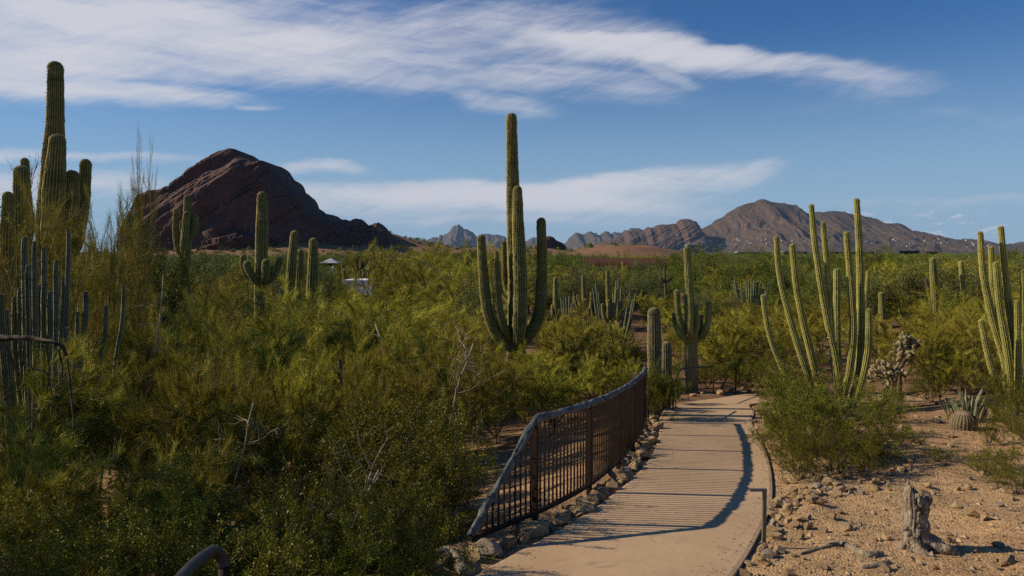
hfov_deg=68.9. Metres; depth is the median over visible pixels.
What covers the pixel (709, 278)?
palo verde tree
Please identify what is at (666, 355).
saguaro cactus
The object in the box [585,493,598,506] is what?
rock
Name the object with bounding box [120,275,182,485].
dead bush
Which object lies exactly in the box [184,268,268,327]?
palo verde tree
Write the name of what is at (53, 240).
palo verde tree
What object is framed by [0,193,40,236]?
mesquite tree
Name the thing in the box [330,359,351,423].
dead snag
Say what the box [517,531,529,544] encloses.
rock
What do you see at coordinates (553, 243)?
butte
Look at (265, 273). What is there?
saguaro cactus
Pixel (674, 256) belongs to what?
mesquite tree
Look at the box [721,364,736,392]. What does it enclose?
handrail
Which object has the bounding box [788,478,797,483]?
rock
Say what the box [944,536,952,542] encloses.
rock
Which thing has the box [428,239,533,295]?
mesquite tree
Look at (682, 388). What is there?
mesquite tree
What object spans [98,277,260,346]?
palo verde tree
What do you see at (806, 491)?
rock
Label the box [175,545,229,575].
handrail
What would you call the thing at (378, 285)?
mesquite tree
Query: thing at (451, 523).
creosote bush
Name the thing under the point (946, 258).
palo verde tree
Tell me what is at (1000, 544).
rock
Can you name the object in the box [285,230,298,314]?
saguaro cactus
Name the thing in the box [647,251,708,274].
mesquite tree
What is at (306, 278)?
mesquite tree
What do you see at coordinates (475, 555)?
rock
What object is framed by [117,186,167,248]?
butte
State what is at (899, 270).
mesquite tree
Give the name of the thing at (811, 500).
rock
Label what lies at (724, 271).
mesquite tree
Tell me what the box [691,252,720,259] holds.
mesquite tree
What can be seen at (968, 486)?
rock
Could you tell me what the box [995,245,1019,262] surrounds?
mesquite tree
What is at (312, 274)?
saguaro cactus
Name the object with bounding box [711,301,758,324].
palo verde tree
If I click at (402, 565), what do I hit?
creosote bush
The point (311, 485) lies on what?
creosote bush
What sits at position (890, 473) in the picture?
rock
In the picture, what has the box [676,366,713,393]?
handrail
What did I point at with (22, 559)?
creosote bush
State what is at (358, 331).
palo verde tree
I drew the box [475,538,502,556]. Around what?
rock
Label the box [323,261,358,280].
palo verde tree
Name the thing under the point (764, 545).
rock
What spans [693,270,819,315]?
mesquite tree
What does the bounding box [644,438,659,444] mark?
rock
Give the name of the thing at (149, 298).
palo verde tree
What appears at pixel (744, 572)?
rock
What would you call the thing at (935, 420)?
rock
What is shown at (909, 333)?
palo verde tree
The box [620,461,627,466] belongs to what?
rock
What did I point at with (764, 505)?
path light
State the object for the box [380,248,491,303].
palo verde tree
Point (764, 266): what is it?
mesquite tree
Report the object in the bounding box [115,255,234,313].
ironwood tree
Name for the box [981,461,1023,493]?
creosote bush
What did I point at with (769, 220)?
mountain
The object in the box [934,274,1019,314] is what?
mesquite tree
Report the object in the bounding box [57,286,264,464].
palo verde tree
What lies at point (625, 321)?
organ pipe cactus
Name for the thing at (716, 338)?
palo verde tree
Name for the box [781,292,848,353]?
palo verde tree
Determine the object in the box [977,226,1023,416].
organ pipe cactus
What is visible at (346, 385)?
palo verde tree
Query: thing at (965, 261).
mesquite tree
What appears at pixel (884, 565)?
rock
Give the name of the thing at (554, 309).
saguaro cactus
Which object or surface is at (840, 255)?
mesquite tree
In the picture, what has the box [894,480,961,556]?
dead stump
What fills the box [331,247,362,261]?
mesquite tree
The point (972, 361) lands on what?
palo verde tree
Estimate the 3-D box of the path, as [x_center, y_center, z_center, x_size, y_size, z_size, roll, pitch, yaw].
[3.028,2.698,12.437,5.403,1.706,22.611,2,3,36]
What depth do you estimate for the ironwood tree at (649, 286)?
56.55 m
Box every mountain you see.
[427,224,559,248]
[564,228,642,249]
[599,219,718,251]
[702,199,1023,252]
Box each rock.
[424,559,442,572]
[438,552,450,564]
[465,545,479,562]
[469,539,479,544]
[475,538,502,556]
[499,536,516,550]
[511,521,525,533]
[513,520,548,538]
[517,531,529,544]
[541,518,554,532]
[550,513,570,526]
[555,510,569,517]
[566,504,584,516]
[575,495,594,514]
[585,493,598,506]
[587,490,606,501]
[598,487,609,497]
[605,470,616,479]
[605,481,618,492]
[614,477,625,484]
[617,469,630,483]
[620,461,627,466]
[620,467,632,477]
[627,460,637,471]
[629,458,642,467]
[635,449,649,458]
[637,441,650,446]
[643,432,650,438]
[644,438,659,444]
[645,426,656,431]
[653,422,663,431]
[716,390,723,394]
[740,568,751,575]
[744,560,752,565]
[756,556,767,562]
[761,542,767,548]
[761,548,774,558]
[766,525,778,531]
[766,532,783,539]
[768,511,778,516]
[769,501,778,507]
[771,499,783,506]
[774,545,784,553]
[775,514,783,519]
[779,477,787,484]
[782,502,793,511]
[783,568,795,575]
[784,517,792,523]
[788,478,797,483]
[788,487,797,493]
[788,520,799,527]
[790,492,797,498]
[793,500,799,506]
[796,532,804,539]
[797,494,804,500]
[797,517,806,522]
[802,489,812,494]
[802,522,812,529]
[805,494,818,500]
[806,497,815,503]
[811,482,823,488]
[816,488,823,495]
[816,498,826,504]
[818,526,827,532]
[820,471,829,476]
[820,477,832,484]
[823,481,833,485]
[828,490,841,496]
[828,512,835,519]
[833,486,845,491]
[834,468,841,473]
[839,521,853,531]
[842,472,851,478]
[845,486,854,491]
[857,488,864,493]
[869,480,878,484]
[870,483,879,490]
[876,530,882,536]
[879,560,891,572]
[881,534,890,540]
[886,471,894,475]
[897,466,904,472]
[905,456,915,462]
[923,482,931,487]
[930,418,942,422]
[931,564,938,569]
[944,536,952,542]
[946,432,953,437]
[947,442,954,447]
[951,501,962,508]
[963,507,979,517]
[964,484,972,489]
[969,451,977,456]
[980,514,988,519]
[987,562,999,571]
[989,483,998,488]
[991,541,1004,547]
[994,501,1004,506]
[999,554,1015,566]
[1005,494,1014,500]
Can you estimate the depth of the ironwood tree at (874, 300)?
45.56 m
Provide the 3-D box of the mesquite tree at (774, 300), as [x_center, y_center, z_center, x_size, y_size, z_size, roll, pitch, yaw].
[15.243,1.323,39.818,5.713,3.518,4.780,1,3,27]
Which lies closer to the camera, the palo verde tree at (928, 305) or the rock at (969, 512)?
the rock at (969, 512)
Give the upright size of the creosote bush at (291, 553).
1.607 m
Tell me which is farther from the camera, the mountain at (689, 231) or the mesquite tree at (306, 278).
the mountain at (689, 231)
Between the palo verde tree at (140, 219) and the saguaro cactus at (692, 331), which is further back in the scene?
the saguaro cactus at (692, 331)
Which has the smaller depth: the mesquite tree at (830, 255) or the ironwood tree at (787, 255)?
the mesquite tree at (830, 255)
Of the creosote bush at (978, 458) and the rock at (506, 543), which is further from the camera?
the creosote bush at (978, 458)
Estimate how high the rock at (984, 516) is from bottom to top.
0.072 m
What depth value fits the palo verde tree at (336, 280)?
88.79 m
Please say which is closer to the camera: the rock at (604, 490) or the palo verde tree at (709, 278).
the rock at (604, 490)
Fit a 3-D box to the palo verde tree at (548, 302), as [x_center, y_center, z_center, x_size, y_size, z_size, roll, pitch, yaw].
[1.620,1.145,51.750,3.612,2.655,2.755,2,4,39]
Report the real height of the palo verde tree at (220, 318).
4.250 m
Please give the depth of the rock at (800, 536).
7.53 m
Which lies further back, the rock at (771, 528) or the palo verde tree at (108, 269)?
the palo verde tree at (108, 269)
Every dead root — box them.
[799,541,884,557]
[860,559,889,568]
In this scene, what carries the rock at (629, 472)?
on the ground
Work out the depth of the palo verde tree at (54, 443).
7.89 m
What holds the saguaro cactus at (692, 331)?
on the ground
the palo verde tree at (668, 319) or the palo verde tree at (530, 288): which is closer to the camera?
the palo verde tree at (668, 319)
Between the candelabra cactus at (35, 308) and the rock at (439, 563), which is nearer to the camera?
the rock at (439, 563)
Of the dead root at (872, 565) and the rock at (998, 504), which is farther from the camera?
the rock at (998, 504)
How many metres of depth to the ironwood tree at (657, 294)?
54.61 m
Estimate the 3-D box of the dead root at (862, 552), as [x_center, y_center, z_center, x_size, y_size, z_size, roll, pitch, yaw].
[3.120,2.474,7.120,0.754,0.100,0.379,1,3,15]
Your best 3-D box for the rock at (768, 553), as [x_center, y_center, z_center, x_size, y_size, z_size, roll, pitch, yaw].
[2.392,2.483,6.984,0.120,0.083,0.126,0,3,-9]
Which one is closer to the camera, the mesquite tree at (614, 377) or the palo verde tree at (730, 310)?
the mesquite tree at (614, 377)
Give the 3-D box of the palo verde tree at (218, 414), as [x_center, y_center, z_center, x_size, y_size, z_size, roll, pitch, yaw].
[-3.869,1.843,9.011,2.942,3.251,2.233,0,3,-1]
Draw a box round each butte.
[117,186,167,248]
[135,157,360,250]
[168,148,258,195]
[198,227,274,249]
[339,218,395,246]
[533,236,566,249]
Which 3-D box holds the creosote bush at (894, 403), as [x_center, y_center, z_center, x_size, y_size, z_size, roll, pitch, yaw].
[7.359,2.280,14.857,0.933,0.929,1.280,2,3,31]
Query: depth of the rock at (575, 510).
8.39 m
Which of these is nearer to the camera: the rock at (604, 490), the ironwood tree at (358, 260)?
the rock at (604, 490)
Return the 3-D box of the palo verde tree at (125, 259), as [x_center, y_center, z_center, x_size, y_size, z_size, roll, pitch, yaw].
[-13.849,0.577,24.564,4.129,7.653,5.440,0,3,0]
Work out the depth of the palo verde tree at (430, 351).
14.38 m
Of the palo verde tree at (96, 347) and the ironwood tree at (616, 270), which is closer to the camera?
the palo verde tree at (96, 347)
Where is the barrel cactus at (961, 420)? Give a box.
[949,410,978,430]
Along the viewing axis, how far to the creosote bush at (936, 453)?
11.33 m
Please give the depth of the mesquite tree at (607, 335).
32.12 m
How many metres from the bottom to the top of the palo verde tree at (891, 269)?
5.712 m
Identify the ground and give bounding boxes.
[0,234,1023,575]
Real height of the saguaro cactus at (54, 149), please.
8.828 m
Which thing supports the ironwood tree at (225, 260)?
on the ground
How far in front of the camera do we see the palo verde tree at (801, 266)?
80.48 m
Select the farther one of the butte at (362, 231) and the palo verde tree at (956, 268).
the butte at (362, 231)
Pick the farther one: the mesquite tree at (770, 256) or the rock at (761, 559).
the mesquite tree at (770, 256)
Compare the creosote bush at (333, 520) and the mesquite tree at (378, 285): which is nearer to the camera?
the creosote bush at (333, 520)
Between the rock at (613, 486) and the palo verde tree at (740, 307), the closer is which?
the rock at (613, 486)
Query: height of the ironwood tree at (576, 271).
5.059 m
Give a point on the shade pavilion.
(331, 262)
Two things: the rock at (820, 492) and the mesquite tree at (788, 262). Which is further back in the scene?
the mesquite tree at (788, 262)
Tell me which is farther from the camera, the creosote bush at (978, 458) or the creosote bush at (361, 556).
the creosote bush at (978, 458)
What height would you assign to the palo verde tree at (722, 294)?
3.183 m
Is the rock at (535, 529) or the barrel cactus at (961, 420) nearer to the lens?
the rock at (535, 529)
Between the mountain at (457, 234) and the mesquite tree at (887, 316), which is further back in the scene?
the mountain at (457, 234)
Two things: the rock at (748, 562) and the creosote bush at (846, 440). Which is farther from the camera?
the creosote bush at (846, 440)
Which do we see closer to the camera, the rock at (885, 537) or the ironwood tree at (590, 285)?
the rock at (885, 537)
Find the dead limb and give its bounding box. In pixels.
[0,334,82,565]
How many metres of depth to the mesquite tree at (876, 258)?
58.37 m
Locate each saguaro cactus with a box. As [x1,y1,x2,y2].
[0,191,15,453]
[12,158,34,423]
[34,61,91,464]
[172,195,198,309]
[239,191,283,337]
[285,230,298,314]
[295,249,303,310]
[306,238,318,325]
[477,113,547,417]
[551,277,558,319]
[573,276,592,321]
[601,270,626,333]
[647,307,661,416]
[661,341,671,408]
[672,246,712,392]
[877,292,885,375]
[929,258,939,314]
[958,261,965,295]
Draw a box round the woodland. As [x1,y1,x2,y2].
[75,230,1023,275]
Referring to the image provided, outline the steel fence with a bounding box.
[467,367,647,540]
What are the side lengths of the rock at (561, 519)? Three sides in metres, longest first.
0.286 x 0.168 x 0.105 m
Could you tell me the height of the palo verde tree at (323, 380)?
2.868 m
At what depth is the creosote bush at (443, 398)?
9.51 m
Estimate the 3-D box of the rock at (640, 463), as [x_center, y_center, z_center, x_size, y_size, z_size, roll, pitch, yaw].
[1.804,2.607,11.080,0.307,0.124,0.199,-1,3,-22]
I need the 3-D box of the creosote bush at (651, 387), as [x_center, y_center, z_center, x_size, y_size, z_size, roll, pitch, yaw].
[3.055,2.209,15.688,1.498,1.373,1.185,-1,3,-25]
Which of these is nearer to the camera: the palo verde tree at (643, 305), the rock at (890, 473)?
the rock at (890, 473)
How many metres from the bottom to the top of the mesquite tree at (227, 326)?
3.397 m
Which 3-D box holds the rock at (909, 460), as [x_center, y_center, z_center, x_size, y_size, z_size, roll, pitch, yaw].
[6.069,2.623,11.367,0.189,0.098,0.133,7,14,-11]
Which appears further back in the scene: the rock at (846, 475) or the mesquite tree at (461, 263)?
the mesquite tree at (461, 263)
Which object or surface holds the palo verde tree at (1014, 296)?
on the ground
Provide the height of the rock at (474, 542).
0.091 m
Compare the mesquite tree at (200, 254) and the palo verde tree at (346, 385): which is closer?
the palo verde tree at (346, 385)
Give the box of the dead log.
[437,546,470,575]
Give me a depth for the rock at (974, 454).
11.52 m
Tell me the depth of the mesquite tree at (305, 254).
112.33 m
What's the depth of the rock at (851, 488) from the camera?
9.37 m
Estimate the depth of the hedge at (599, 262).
114.21 m
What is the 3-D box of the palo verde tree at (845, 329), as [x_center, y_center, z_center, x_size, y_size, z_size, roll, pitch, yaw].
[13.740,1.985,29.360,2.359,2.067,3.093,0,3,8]
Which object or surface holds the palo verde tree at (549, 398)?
on the ground
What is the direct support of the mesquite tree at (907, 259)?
on the ground
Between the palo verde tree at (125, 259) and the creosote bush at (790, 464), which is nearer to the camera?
the creosote bush at (790, 464)
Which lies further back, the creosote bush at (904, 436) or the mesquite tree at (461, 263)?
the mesquite tree at (461, 263)
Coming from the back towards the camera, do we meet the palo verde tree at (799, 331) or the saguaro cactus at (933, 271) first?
the saguaro cactus at (933, 271)
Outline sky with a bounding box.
[0,0,1023,251]
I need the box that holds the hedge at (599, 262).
[581,258,668,271]
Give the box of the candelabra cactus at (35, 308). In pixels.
[0,229,126,522]
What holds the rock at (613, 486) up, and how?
on the ground
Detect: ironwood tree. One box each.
[82,341,174,430]
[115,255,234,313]
[191,255,229,268]
[206,253,230,275]
[223,272,329,340]
[274,264,337,293]
[304,263,333,280]
[318,253,345,272]
[340,246,383,278]
[392,250,415,264]
[397,251,428,268]
[446,276,526,358]
[468,250,536,306]
[527,269,551,314]
[546,280,579,316]
[548,260,619,313]
[558,265,638,318]
[574,252,597,260]
[598,265,634,287]
[609,266,671,319]
[630,256,655,280]
[637,283,664,315]
[682,287,744,318]
[705,253,746,271]
[773,260,809,294]
[780,249,813,263]
[802,264,909,324]
[881,256,1002,323]
[910,253,953,280]
[938,252,966,261]
[949,253,977,259]
[954,247,1023,301]
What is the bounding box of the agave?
[930,386,990,422]
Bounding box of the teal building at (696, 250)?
[684,245,701,254]
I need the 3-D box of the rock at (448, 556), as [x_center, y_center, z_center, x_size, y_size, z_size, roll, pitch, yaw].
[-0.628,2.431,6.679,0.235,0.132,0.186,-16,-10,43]
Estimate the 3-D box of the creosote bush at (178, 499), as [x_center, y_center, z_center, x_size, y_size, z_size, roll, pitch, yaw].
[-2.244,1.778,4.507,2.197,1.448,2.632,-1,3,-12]
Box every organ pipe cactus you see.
[560,293,579,320]
[587,277,635,342]
[733,279,768,319]
[760,198,872,410]
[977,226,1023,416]
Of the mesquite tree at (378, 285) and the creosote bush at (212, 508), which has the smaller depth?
the creosote bush at (212, 508)
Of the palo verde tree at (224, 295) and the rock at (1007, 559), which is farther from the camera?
the palo verde tree at (224, 295)
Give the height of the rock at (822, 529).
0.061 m
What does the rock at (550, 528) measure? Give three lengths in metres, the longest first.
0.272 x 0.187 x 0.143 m
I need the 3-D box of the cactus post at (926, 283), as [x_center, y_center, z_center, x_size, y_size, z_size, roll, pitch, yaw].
[18.463,1.290,33.100,0.465,3.454,0.162,0,3,0]
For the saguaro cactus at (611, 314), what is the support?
on the ground
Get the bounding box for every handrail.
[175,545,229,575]
[647,370,673,421]
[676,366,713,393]
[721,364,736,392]
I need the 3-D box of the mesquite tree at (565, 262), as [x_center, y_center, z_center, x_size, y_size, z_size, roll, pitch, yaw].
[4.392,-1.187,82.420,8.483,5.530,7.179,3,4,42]
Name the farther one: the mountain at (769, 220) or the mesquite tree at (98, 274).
the mountain at (769, 220)
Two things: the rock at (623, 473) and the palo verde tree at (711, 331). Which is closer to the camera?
the rock at (623, 473)
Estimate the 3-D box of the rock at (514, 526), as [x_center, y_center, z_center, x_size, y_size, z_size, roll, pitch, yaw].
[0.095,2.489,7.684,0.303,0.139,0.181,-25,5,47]
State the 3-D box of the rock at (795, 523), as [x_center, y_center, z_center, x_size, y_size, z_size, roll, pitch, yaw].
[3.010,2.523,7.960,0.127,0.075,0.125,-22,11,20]
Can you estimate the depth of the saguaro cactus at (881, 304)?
24.99 m
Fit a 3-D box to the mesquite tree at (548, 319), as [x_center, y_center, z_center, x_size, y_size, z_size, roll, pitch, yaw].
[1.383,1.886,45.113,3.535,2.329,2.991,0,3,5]
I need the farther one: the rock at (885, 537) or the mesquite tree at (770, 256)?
the mesquite tree at (770, 256)
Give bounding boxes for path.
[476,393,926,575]
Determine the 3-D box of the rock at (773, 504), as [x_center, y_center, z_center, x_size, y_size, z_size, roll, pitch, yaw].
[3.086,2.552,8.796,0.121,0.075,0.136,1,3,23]
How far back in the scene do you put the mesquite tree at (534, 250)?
120.04 m
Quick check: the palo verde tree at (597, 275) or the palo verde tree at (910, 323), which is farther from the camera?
the palo verde tree at (597, 275)
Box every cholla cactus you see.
[866,359,909,397]
[887,343,908,391]
[889,331,921,396]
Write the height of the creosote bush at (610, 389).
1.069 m
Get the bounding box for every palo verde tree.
[0,154,111,462]
[0,293,160,470]
[0,328,149,575]
[0,423,197,575]
[0,428,270,575]
[19,353,324,544]
[37,177,163,474]
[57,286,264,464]
[58,313,312,543]
[59,227,164,371]
[60,195,166,326]
[77,253,160,284]
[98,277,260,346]
[108,129,159,410]
[127,287,292,410]
[129,277,325,440]
[183,311,409,472]
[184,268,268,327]
[189,260,285,314]
[190,278,367,403]
[195,254,275,298]
[202,305,408,521]
[248,271,485,363]
[279,360,404,514]
[302,334,420,457]
[303,293,380,327]
[307,266,491,457]
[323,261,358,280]
[333,236,454,312]
[333,271,341,284]
[338,245,368,272]
[366,280,534,355]
[371,330,469,452]
[376,321,539,482]
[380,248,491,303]
[387,237,568,310]
[399,331,517,443]
[440,340,548,444]
[487,240,552,322]
[490,348,571,424]
[506,342,608,432]
[508,340,601,410]
[527,290,552,314]
[528,314,631,386]
[532,287,631,372]
[535,263,573,288]
[545,321,647,404]
[558,261,628,305]
[576,347,641,397]
[581,316,618,340]
[594,338,643,361]
[615,248,646,257]
[636,292,672,319]
[641,319,701,367]
[653,288,733,316]
[661,307,717,329]
[661,308,683,333]
[665,307,745,361]
[672,358,681,374]
[681,315,733,371]
[694,260,764,309]
[698,297,786,371]
[698,340,756,378]
[700,311,735,366]
[704,304,787,349]
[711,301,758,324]
[714,290,780,324]
[721,258,775,280]
[746,312,828,365]
[749,315,825,359]
[757,249,799,275]
[765,258,815,293]
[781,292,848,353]
[836,251,958,330]
[841,297,958,381]
[841,316,897,360]
[873,315,1007,382]
[900,317,927,334]
[905,282,991,343]
[912,326,975,401]
[912,329,1013,400]
[916,299,1013,395]
[924,251,974,272]
[926,284,983,315]
[927,258,1019,279]
[929,304,1010,372]
[942,289,1019,330]
[948,255,1018,298]
[986,256,1019,299]
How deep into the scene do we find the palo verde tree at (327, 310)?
42.60 m
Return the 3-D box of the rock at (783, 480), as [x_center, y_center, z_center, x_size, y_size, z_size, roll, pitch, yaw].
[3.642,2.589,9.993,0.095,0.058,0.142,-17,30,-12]
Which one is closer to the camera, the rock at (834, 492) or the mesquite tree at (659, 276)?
the rock at (834, 492)
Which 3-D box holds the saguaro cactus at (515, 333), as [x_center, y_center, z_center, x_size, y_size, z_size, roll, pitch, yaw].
[0.018,-0.582,21.910,1.929,9.059,1.188,1,3,21]
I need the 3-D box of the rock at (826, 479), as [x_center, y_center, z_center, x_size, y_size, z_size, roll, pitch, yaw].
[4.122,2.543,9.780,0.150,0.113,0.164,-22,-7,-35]
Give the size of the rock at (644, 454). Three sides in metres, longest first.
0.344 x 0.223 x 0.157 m
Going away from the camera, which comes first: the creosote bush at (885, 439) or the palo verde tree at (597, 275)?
the creosote bush at (885, 439)
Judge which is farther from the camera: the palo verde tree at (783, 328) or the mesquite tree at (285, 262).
the mesquite tree at (285, 262)
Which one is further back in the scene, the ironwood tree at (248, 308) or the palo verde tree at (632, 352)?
the ironwood tree at (248, 308)
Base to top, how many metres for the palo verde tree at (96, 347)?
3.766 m
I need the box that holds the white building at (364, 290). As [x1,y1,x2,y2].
[343,279,374,303]
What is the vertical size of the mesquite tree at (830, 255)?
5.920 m
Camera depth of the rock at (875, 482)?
9.65 m
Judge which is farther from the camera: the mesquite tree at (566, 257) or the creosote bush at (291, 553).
the mesquite tree at (566, 257)
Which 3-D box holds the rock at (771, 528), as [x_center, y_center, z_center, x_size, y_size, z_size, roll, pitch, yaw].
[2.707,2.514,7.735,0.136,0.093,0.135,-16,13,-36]
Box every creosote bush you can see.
[0,441,324,575]
[0,469,283,575]
[0,471,236,575]
[36,460,450,575]
[83,439,391,575]
[163,456,452,575]
[169,477,497,575]
[180,384,477,575]
[216,449,472,575]
[217,385,497,556]
[240,369,465,524]
[330,509,440,575]
[390,427,502,533]
[395,497,445,569]
[593,368,640,403]
[625,363,692,419]
[698,367,720,387]
[700,350,768,386]
[703,329,847,396]
[740,363,846,414]
[744,353,813,391]
[745,422,834,473]
[748,357,907,451]
[756,386,923,460]
[760,430,826,480]
[764,386,817,431]
[764,412,894,478]
[808,411,906,468]
[832,435,897,475]
[861,380,907,422]
[862,393,915,434]
[887,422,936,447]
[907,345,960,401]
[920,445,957,461]
[950,447,1013,470]
[959,452,1023,483]
[965,359,1023,430]
[971,418,1001,445]
[979,441,1023,470]
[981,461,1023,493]
[989,396,1023,448]
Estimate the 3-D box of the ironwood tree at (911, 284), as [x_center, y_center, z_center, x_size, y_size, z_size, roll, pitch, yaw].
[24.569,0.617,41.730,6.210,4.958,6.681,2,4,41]
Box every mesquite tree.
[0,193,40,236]
[72,201,203,353]
[74,260,135,307]
[185,308,252,358]
[191,245,284,289]
[192,253,227,259]
[264,285,401,354]
[269,267,335,298]
[270,251,325,277]
[276,249,332,268]
[303,265,359,314]
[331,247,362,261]
[363,275,396,299]
[418,250,529,294]
[425,243,477,266]
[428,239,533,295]
[492,242,536,257]
[526,251,565,271]
[527,302,560,326]
[547,252,598,272]
[548,253,578,289]
[554,250,579,266]
[555,317,598,336]
[569,252,610,260]
[580,322,634,352]
[600,355,626,389]
[615,269,661,304]
[616,360,663,384]
[624,269,683,309]
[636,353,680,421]
[640,269,682,282]
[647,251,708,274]
[668,242,762,301]
[668,250,682,263]
[674,376,692,403]
[681,357,715,380]
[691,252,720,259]
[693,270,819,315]
[696,251,743,267]
[723,358,751,385]
[724,250,790,292]
[744,248,774,264]
[744,252,789,270]
[746,286,848,335]
[761,282,818,320]
[786,262,889,296]
[805,250,843,270]
[813,258,853,271]
[823,259,891,288]
[836,244,966,301]
[838,251,868,264]
[864,247,908,266]
[872,309,904,321]
[876,252,919,266]
[886,295,925,323]
[888,261,940,303]
[914,251,1011,306]
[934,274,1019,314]
[966,328,1013,380]
[971,252,1023,278]
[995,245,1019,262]
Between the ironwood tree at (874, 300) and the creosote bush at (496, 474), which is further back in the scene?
the ironwood tree at (874, 300)
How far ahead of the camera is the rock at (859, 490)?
9.24 m
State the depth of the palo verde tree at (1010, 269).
50.96 m
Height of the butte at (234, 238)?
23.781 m
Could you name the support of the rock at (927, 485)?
on the ground
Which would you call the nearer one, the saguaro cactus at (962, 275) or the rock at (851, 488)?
the rock at (851, 488)
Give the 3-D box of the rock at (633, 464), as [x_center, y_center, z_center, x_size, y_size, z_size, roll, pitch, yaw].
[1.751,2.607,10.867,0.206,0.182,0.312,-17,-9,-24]
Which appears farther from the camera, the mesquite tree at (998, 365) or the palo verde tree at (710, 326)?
the palo verde tree at (710, 326)
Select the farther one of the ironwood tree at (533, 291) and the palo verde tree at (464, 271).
the ironwood tree at (533, 291)
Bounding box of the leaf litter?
[484,395,1020,575]
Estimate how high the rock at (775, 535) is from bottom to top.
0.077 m
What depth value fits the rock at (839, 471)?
10.36 m
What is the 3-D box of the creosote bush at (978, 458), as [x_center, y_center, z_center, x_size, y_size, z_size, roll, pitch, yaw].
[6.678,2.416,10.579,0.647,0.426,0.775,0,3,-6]
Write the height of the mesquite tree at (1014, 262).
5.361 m
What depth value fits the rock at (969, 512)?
8.07 m
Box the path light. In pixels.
[749,488,766,544]
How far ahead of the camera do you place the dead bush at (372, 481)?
5.91 m
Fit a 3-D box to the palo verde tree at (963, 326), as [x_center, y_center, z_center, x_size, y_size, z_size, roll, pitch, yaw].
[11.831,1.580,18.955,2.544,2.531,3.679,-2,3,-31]
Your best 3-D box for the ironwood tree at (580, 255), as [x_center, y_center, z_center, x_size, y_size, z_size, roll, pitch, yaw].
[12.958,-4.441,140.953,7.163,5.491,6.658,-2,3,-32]
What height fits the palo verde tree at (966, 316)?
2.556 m
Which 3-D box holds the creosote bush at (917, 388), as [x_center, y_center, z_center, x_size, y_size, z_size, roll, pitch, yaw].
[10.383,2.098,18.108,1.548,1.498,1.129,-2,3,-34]
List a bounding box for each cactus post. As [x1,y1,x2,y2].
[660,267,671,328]
[925,278,932,311]
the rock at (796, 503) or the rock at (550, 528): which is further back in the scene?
the rock at (796, 503)
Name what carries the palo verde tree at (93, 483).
on the ground
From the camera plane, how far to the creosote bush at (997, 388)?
13.71 m
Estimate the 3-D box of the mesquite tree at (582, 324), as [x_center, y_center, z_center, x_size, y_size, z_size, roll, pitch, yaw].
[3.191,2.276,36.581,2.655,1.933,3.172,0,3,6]
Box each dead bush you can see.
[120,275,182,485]
[194,403,290,529]
[210,331,256,497]
[303,416,399,575]
[366,323,388,427]
[427,320,506,440]
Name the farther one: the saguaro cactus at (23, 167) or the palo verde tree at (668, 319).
the palo verde tree at (668, 319)
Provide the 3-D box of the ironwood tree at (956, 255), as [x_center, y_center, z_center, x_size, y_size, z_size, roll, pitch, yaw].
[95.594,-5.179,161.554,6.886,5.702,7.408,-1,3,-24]
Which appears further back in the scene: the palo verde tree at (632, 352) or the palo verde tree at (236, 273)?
the palo verde tree at (236, 273)
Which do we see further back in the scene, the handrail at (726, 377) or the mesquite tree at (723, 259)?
the mesquite tree at (723, 259)
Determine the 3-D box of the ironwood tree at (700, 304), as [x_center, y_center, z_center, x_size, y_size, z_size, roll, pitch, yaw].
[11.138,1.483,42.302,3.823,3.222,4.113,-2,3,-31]
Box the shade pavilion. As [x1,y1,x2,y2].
[320,258,339,268]
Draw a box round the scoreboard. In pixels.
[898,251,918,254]
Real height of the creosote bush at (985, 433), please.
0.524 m
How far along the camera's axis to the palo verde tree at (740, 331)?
24.22 m
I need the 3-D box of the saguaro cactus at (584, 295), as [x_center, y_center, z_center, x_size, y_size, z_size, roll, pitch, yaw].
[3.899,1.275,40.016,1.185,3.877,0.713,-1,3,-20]
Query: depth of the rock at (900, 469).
10.53 m
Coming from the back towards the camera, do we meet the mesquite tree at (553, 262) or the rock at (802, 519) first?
the mesquite tree at (553, 262)
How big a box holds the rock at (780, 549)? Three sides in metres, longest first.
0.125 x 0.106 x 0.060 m
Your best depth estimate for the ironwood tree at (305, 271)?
78.43 m
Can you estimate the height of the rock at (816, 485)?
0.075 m
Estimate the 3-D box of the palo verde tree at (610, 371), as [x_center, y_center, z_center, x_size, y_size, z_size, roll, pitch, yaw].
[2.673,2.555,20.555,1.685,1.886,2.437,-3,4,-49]
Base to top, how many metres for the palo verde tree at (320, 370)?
3.381 m
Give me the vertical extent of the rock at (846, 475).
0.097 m
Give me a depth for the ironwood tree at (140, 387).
18.27 m
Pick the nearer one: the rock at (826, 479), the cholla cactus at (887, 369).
the rock at (826, 479)
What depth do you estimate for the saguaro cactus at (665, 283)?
50.00 m
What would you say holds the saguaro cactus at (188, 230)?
on the ground
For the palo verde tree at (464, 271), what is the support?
on the ground
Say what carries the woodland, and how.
on the ground

